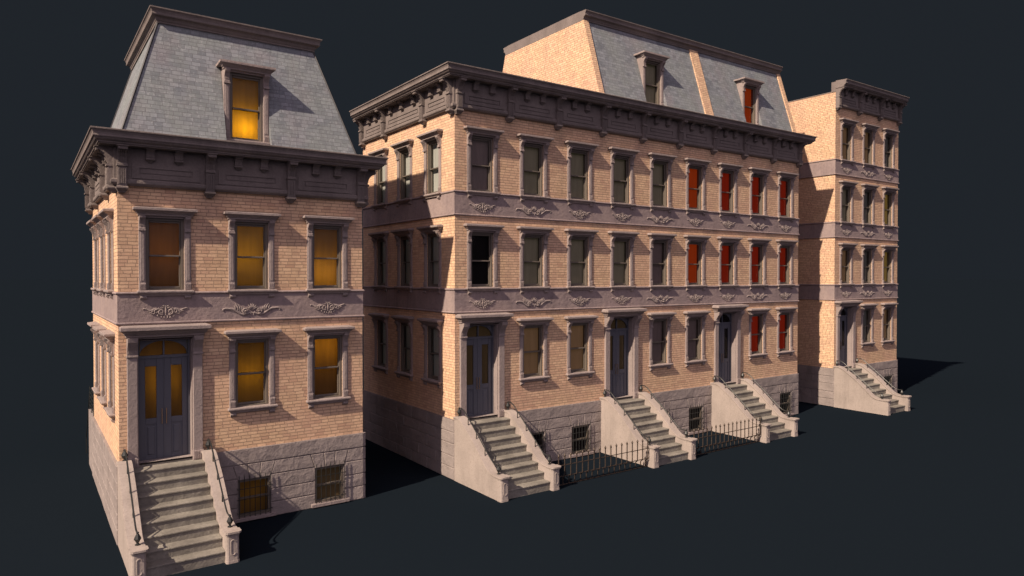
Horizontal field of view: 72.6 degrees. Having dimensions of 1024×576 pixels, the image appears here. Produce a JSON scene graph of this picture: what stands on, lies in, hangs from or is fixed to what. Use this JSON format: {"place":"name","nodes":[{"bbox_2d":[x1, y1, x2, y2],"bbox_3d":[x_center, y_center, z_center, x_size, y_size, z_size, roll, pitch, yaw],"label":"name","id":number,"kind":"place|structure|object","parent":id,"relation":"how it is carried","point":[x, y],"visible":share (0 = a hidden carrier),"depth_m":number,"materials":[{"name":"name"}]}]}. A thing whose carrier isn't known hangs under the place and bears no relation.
{"place":"outdoors","nodes":[
{"label":"outdoors","id":0,"kind":"place"},
{"bbox_2d":[0,279,1023,575],"bbox_3d":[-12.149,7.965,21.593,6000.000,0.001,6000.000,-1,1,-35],"label":"ground","id":1,"kind":"structure","parent":0,"point":[930,483],"depth_m":26.36,"materials":[{"name":"black"}]},
{"bbox_2d":[71,5,388,575],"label":"brick townhouse","id":2,"kind":"structure","parent":1,"relation":"on","point":[222,170],"depth_m":23.55,"materials":[{"name":"brick"}]},
{"bbox_2d":[86,220,98,295],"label":"window","id":3,"kind":"structure","parent":2,"relation":"in","point":[90,223],"depth_m":27.13,"materials":[{"name":"grey stone"}]},
{"bbox_2d":[87,321,99,398],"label":"window","id":4,"kind":"structure","parent":2,"relation":"in","point":[96,390],"depth_m":27.17,"materials":[{"name":"grey stone"}]},
{"bbox_2d":[91,214,105,296],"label":"window","id":5,"kind":"structure","parent":2,"relation":"in","point":[97,219],"depth_m":24.95,"materials":[{"name":"grey stone"}]},
{"bbox_2d":[92,325,106,408],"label":"window","id":6,"kind":"structure","parent":2,"relation":"in","point":[103,398],"depth_m":24.91,"materials":[{"name":"grey glass"}]},
{"bbox_2d":[98,208,113,298],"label":"window","id":7,"kind":"structure","parent":2,"relation":"in","point":[107,214],"depth_m":22.41,"materials":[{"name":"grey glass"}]},
{"bbox_2d":[99,329,114,422],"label":"window","id":8,"kind":"structure","parent":2,"relation":"in","point":[109,336],"depth_m":22.47,"materials":[{"name":"grey stone"}]},
{"bbox_2d":[138,339,189,460],"bbox_3d":[-11.271,3.595,22.555,1.540,3.930,0.124,-1,1,-35],"label":"door","id":9,"kind":"structure","parent":2,"relation":"in","point":[163,365],"depth_m":22.55,"materials":[{"name":"blue paint"}]},
{"bbox_2d":[132,206,197,299],"bbox_3d":[-11.063,-1.096,22.220,1.840,2.930,0.610,-1,1,-35],"label":"window","id":10,"kind":"structure","parent":2,"relation":"in","point":[164,234],"depth_m":22.37,"materials":[{"name":"brown glass"}]},
{"bbox_2d":[223,211,280,297],"bbox_3d":[-8.879,-1.120,23.755,1.840,2.930,0.610,-1,1,-35],"label":"window","id":11,"kind":"structure","parent":2,"relation":"in","point":[250,234],"depth_m":23.92,"materials":[{"name":"yellow glass"}]},
{"bbox_2d":[224,328,281,416],"bbox_3d":[-8.879,2.865,23.817,1.840,2.930,0.610,-1,1,-35],"label":"window","id":12,"kind":"structure","parent":2,"relation":"in","point":[251,360],"depth_m":23.98,"materials":[{"name":"yellow glass"}]},
{"bbox_2d":[233,471,275,523],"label":"basement window","id":13,"kind":"structure","parent":2,"relation":"in","point":[254,494],"depth_m":23.93,"materials":[{"name":"black metal"}]},
{"bbox_2d":[302,215,354,296],"bbox_3d":[-6.702,-1.144,25.284,1.840,2.930,0.610,-1,1,-35],"label":"window","id":14,"kind":"structure","parent":2,"relation":"in","point":[327,255],"depth_m":25.46,"materials":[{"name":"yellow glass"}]},
{"bbox_2d":[303,325,354,407],"bbox_3d":[-6.702,2.841,25.347,1.840,2.930,0.610,-1,1,-35],"label":"window","id":15,"kind":"structure","parent":2,"relation":"in","point":[327,346],"depth_m":25.52,"materials":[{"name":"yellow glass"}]},
{"bbox_2d":[311,460,349,507],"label":"basement window","id":16,"kind":"structure","parent":2,"relation":"in","point":[328,479],"depth_m":25.45,"materials":[{"name":"black metal"}]},
{"bbox_2d":[349,61,611,502],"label":"brick townhouse","id":17,"kind":"structure","parent":1,"relation":"on","point":[481,227],"depth_m":30.57,"materials":[{"name":"brick"}]},
{"bbox_2d":[368,313,388,373],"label":"window","id":18,"kind":"structure","parent":17,"relation":"in","point":[382,318],"depth_m":34.64,"materials":[{"name":"grey glass"}]},
{"bbox_2d":[368,231,388,291],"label":"window","id":19,"kind":"structure","parent":17,"relation":"in","point":[380,239],"depth_m":34.58,"materials":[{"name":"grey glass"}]},
{"bbox_2d":[368,148,388,210],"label":"window","id":20,"kind":"structure","parent":17,"relation":"in","point":[381,177],"depth_m":34.48,"materials":[{"name":"grey glass"}]},
{"bbox_2d":[390,228,413,292],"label":"window","id":21,"kind":"structure","parent":17,"relation":"in","point":[406,235],"depth_m":32.41,"materials":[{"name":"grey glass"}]},
{"bbox_2d":[390,139,413,206],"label":"window","id":22,"kind":"structure","parent":17,"relation":"in","point":[403,149],"depth_m":32.39,"materials":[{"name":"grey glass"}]},
{"bbox_2d":[391,315,413,380],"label":"window","id":23,"kind":"structure","parent":17,"relation":"in","point":[406,322],"depth_m":32.48,"materials":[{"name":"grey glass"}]},
{"bbox_2d":[416,129,442,201],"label":"window","id":24,"kind":"structure","parent":17,"relation":"in","point":[430,141],"depth_m":30.19,"materials":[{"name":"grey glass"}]},
{"bbox_2d":[417,224,442,293],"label":"window","id":25,"kind":"structure","parent":17,"relation":"in","point":[433,231],"depth_m":30.25,"materials":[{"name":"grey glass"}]},
{"bbox_2d":[417,318,443,388],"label":"window","id":26,"kind":"structure","parent":17,"relation":"in","point":[434,325],"depth_m":30.28,"materials":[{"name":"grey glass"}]},
{"bbox_2d":[467,324,493,416],"bbox_3d":[-1.453,3.487,29.453,1.540,3.930,0.124,-1,1,-35],"label":"door","id":27,"kind":"structure","parent":17,"relation":"in","point":[480,340],"depth_m":29.54,"materials":[{"name":"blue paint"}]},
{"bbox_2d":[463,223,503,293],"bbox_3d":[-1.245,-1.203,29.119,1.840,2.930,0.610,-1,1,-35],"label":"window","id":28,"kind":"structure","parent":17,"relation":"in","point":[482,239],"depth_m":29.33,"materials":[{"name":"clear glass"}]},
{"bbox_2d":[463,125,503,199],"bbox_3d":[-1.245,-5.188,29.057,1.840,2.930,0.610,-1,1,-35],"label":"window","id":29,"kind":"structure","parent":17,"relation":"in","point":[482,143],"depth_m":29.27,"materials":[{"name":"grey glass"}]},
{"bbox_2d":[516,317,553,384],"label":"window","id":30,"kind":"structure","parent":17,"relation":"in","point":[533,331],"depth_m":30.93,"materials":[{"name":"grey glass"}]},
{"bbox_2d":[516,226,553,293],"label":"window","id":31,"kind":"structure","parent":17,"relation":"in","point":[533,241],"depth_m":30.87,"materials":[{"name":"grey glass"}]},
{"bbox_2d":[516,133,553,203],"bbox_3d":[0.940,-5.212,30.592,1.840,2.930,0.610,-1,1,-35],"label":"window","id":32,"kind":"structure","parent":17,"relation":"in","point":[533,150],"depth_m":30.81,"materials":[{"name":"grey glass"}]},
{"bbox_2d":[532,428,546,457],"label":"basement window","id":33,"kind":"structure","parent":17,"relation":"in","point":[539,437],"depth_m":30.96,"materials":[{"name":"black metal"}]},
{"bbox_2d":[569,420,593,457],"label":"basement window","id":34,"kind":"structure","parent":17,"relation":"in","point":[580,434],"depth_m":32.41,"materials":[{"name":"black metal"}]},
{"bbox_2d":[564,315,598,379],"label":"window","id":35,"kind":"structure","parent":17,"relation":"in","point":[579,328],"depth_m":32.48,"materials":[{"name":"glass"}]},
{"bbox_2d":[564,228,598,292],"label":"window","id":36,"kind":"structure","parent":17,"relation":"in","point":[579,241],"depth_m":32.42,"materials":[{"name":"grey glass"}]},
{"bbox_2d":[564,140,598,206],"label":"window","id":37,"kind":"structure","parent":17,"relation":"in","point":[579,191],"depth_m":32.34,"materials":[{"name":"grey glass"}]},
{"bbox_2d":[558,438,648,485],"bbox_3d":[3.848,7.191,28.977,5.220,1.302,0.180,-1,1,-35],"label":"iron fence","id":38,"kind":"object","parent":1,"relation":"on","point":[616,454],"visible":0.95,"depth_m":28.91,"materials":[{"name":"black metal"}]},
{"bbox_2d":[503,9,722,467],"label":"brick townhouse","id":39,"kind":"structure","parent":1,"relation":"on","point":[658,121],"depth_m":34.97,"materials":[{"name":"brick"}]},
{"bbox_2d":[610,318,628,396],"bbox_3d":[5.093,3.415,34.052,1.540,3.930,0.124,-1,1,-35],"label":"door","id":40,"kind":"structure","parent":39,"relation":"in","point":[619,327],"depth_m":34.19,"materials":[{"name":"blue paint"}]},
{"bbox_2d":[608,231,639,291],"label":"window","id":41,"kind":"structure","parent":39,"relation":"in","point":[619,240],"depth_m":33.95,"materials":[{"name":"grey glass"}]},
{"bbox_2d":[608,147,639,209],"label":"window","id":42,"kind":"structure","parent":39,"relation":"in","point":[619,157],"depth_m":33.87,"materials":[{"name":"grey glass"}]},
{"bbox_2d":[647,312,676,370],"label":"window","id":43,"kind":"structure","parent":39,"relation":"in","point":[659,322],"depth_m":35.56,"materials":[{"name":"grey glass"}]},
{"bbox_2d":[647,233,676,290],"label":"window","id":44,"kind":"structure","parent":39,"relation":"in","point":[660,243],"depth_m":35.51,"materials":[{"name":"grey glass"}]},
{"bbox_2d":[647,152,676,212],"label":"window","id":45,"kind":"structure","parent":39,"relation":"in","point":[658,162],"depth_m":35.43,"materials":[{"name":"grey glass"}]},
{"bbox_2d":[688,403,705,434],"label":"basement window","id":46,"kind":"structure","parent":39,"relation":"in","point":[695,413],"depth_m":36.98,"materials":[{"name":"black metal"}]},
{"bbox_2d":[683,310,710,366],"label":"window","id":47,"kind":"structure","parent":39,"relation":"in","point":[694,329],"depth_m":37.11,"materials":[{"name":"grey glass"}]},
{"bbox_2d":[683,235,710,290],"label":"window","id":48,"kind":"structure","parent":39,"relation":"in","point":[692,242],"depth_m":37.03,"materials":[{"name":"glass"}]},
{"bbox_2d":[684,158,710,215],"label":"window","id":49,"kind":"structure","parent":39,"relation":"in","point":[695,168],"depth_m":36.99,"materials":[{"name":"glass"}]},
{"bbox_2d":[693,417,760,454],"bbox_3d":[10.393,7.119,33.576,5.220,1.302,0.180,-1,1,-35],"label":"iron fence","id":50,"kind":"object","parent":1,"relation":"on","point":[711,435],"visible":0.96,"depth_m":33.59,"materials":[{"name":"black metal"}]},
{"bbox_2d":[693,41,816,442],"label":"brick townhouse","id":51,"kind":"structure","parent":1,"relation":"on","point":[759,142],"depth_m":39.50,"materials":[{"name":"brick"}]},
{"bbox_2d":[719,313,731,382],"bbox_3d":[11.638,3.343,38.651,1.540,3.930,0.124,-1,1,-35],"label":"door","id":52,"kind":"structure","parent":51,"relation":"in","point":[725,325],"depth_m":38.88,"materials":[{"name":"blue paint"}]},
{"bbox_2d":[717,236,742,289],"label":"window","id":53,"kind":"structure","parent":51,"relation":"in","point":[725,275],"depth_m":38.59,"materials":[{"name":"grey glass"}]},
{"bbox_2d":[717,163,742,217],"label":"window","id":54,"kind":"structure","parent":51,"relation":"in","point":[728,173],"depth_m":38.53,"materials":[{"name":"glass"}]},
{"bbox_2d":[747,308,770,359],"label":"window","id":55,"kind":"structure","parent":51,"relation":"in","point":[755,314],"depth_m":40.19,"materials":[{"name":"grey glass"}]},
{"bbox_2d":[747,238,771,289],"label":"window","id":56,"kind":"structure","parent":51,"relation":"in","point":[757,247],"depth_m":40.13,"materials":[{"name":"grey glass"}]},
{"bbox_2d":[748,167,771,219],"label":"window","id":57,"kind":"structure","parent":51,"relation":"in","point":[758,176],"depth_m":40.07,"materials":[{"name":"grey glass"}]},
{"bbox_2d":[775,307,797,356],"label":"window","id":58,"kind":"structure","parent":51,"relation":"in","point":[782,312],"depth_m":41.72,"materials":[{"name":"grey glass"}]},
{"bbox_2d":[780,390,793,415],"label":"basement window","id":59,"kind":"structure","parent":51,"relation":"in","point":[785,398],"depth_m":41.60,"materials":[{"name":"black metal"}]},
{"bbox_2d":[776,239,798,288],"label":"window","id":60,"kind":"structure","parent":51,"relation":"in","point":[785,248],"depth_m":41.68,"materials":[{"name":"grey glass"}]},
{"bbox_2d":[776,171,798,221],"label":"window","id":61,"kind":"structure","parent":51,"relation":"in","point":[785,212],"depth_m":41.60,"materials":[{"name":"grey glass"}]},
{"bbox_2d":[788,79,911,415],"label":"brick townhouse","id":62,"kind":"structure","parent":1,"relation":"on","point":[847,256],"depth_m":45.77,"materials":[{"name":"brick"}]},
{"bbox_2d":[840,308,847,365],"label":"door","id":63,"kind":"structure","parent":62,"relation":"in","point":[844,313],"depth_m":45.84,"materials":[{"name":"blue paint"}]},
{"bbox_2d":[838,243,857,287],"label":"window","id":64,"kind":"structure","parent":62,"relation":"in","point":[846,249],"depth_m":45.53,"materials":[{"name":"grey glass"}]},
{"bbox_2d":[839,180,858,226],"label":"window","id":65,"kind":"structure","parent":62,"relation":"in","point":[845,186],"depth_m":45.44,"materials":[{"name":"grey glass"}]},
{"bbox_2d":[839,118,858,165],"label":"window","id":66,"kind":"structure","parent":62,"relation":"in","point":[847,126],"depth_m":45.39,"materials":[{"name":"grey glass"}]},
{"bbox_2d":[860,303,878,347],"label":"window","id":67,"kind":"structure","parent":62,"relation":"in","point":[867,310],"depth_m":47.11,"materials":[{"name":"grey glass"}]},
{"bbox_2d":[860,244,878,287],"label":"window","id":68,"kind":"structure","parent":62,"relation":"in","point":[867,269],"depth_m":47.05,"materials":[{"name":"grey glass"}]},
{"bbox_2d":[861,184,879,228],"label":"window","id":69,"kind":"structure","parent":62,"relation":"in","point":[868,190],"depth_m":46.98,"materials":[{"name":"grey glass"}]},
{"bbox_2d":[861,123,879,169],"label":"window","id":70,"kind":"structure","parent":62,"relation":"in","point":[868,145],"depth_m":46.92,"materials":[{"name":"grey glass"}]},
{"bbox_2d":[884,373,892,386],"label":"basement window","id":71,"kind":"structure","parent":62,"relation":"in","point":[888,378],"depth_m":48.40,"materials":[{"name":"black metal"}]},
{"bbox_2d":[880,302,897,344],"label":"window","id":72,"kind":"structure","parent":62,"relation":"in","point":[887,308],"depth_m":48.64,"materials":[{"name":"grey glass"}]},
{"bbox_2d":[881,245,898,286],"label":"window","id":73,"kind":"structure","parent":62,"relation":"in","point":[888,251],"depth_m":48.59,"materials":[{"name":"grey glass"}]},
{"bbox_2d":[881,187,898,229],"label":"window","id":74,"kind":"structure","parent":62,"relation":"in","point":[889,193],"depth_m":48.51,"materials":[{"name":"grey glass"}]},
{"bbox_2d":[882,128,899,172],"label":"window","id":75,"kind":"structure","parent":62,"relation":"in","point":[889,135],"depth_m":48.46,"materials":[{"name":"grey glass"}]},
{"bbox_2d":[0,0,1023,279],"label":"sky","id":76,"kind":"structure","parent":0,"point":[64,72],"materials":[{"name":"black"}]}
]}

